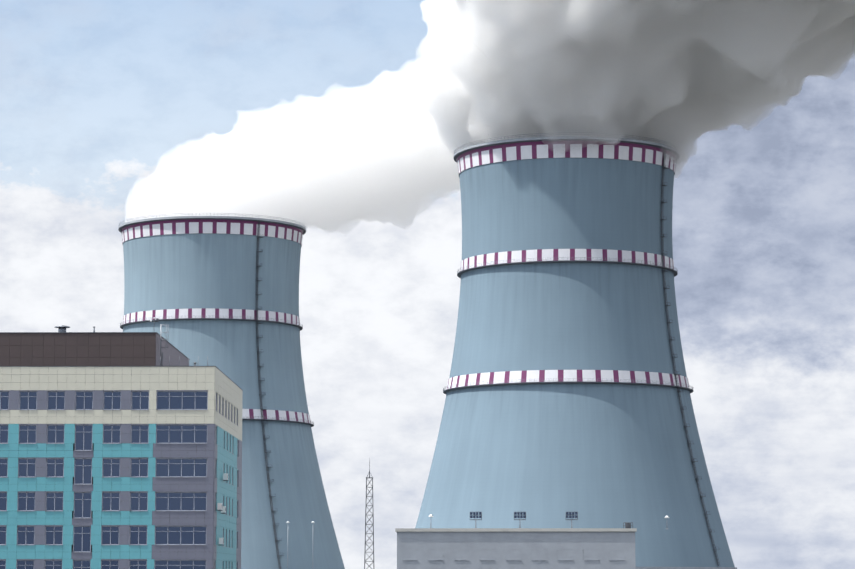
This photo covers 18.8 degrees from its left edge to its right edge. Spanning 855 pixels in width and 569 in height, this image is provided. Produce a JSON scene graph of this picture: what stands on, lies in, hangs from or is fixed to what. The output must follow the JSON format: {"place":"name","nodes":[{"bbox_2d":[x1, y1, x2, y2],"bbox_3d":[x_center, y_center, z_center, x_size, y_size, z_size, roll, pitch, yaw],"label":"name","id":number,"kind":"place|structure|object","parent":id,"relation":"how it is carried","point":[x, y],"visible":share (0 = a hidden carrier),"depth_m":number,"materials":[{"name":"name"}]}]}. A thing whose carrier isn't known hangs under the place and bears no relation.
{"place":"outdoors","nodes":[
{"label":"outdoors","id":0,"kind":"place"},
{"bbox_2d":[0,0,854,568],"label":"sky","id":1,"kind":"structure","parent":0,"point":[344,120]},
{"label":"ground","id":2,"kind":"structure","parent":0,"visible":0},
{"bbox_2d":[0,324,242,568],"bbox_3d":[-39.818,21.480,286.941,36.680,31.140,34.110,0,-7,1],"label":"office block","id":3,"kind":"structure","parent":2,"relation":"on","point":[120,450],"depth_m":270.43,"materials":[{"name":"teal"}]},
{"bbox_2d":[54,317,195,365],"bbox_3d":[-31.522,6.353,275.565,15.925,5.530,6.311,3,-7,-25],"label":"roof equipment","id":4,"kind":"object","parent":3,"relation":"on","point":[61,328],"visible":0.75,"depth_m":274.64,"materials":[{"name":"metal"}]},
{"bbox_2d":[118,213,344,568],"bbox_3d":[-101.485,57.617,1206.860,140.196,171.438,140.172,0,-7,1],"label":"cooling tower","id":5,"kind":"structure","parent":2,"relation":"on","point":[221,293],"depth_m":1174.49,"materials":[{"name":"concrete"}]},
{"bbox_2d":[364,458,373,568],"bbox_3d":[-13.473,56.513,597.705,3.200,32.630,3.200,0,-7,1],"label":"lightning mast","id":6,"kind":"object","parent":2,"relation":"on","point":[372,533],"visible":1,"depth_m":597.68,"materials":[{"name":"metal"}]},
{"bbox_2d":[286,512,668,568],"bbox_3d":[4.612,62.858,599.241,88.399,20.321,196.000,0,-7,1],"label":"floodlights","id":7,"kind":"object","parent":2,"relation":"on","point":[571,515],"visible":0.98,"depth_m":502.73,"materials":[{"name":"metal"}]},
{"bbox_2d":[395,528,636,568],"bbox_3d":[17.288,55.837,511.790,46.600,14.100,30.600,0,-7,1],"label":"building","id":8,"kind":"structure","parent":2,"relation":"on","point":[515,548],"depth_m":497.24,"materials":[{"name":"grey concrete"}]},
{"bbox_2d":[415,133,736,568],"bbox_3d":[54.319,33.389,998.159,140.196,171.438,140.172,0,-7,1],"label":"cooling tower","id":9,"kind":"structure","parent":2,"relation":"on","point":[568,389],"depth_m":961.76,"materials":[{"name":"concrete"}]}
]}

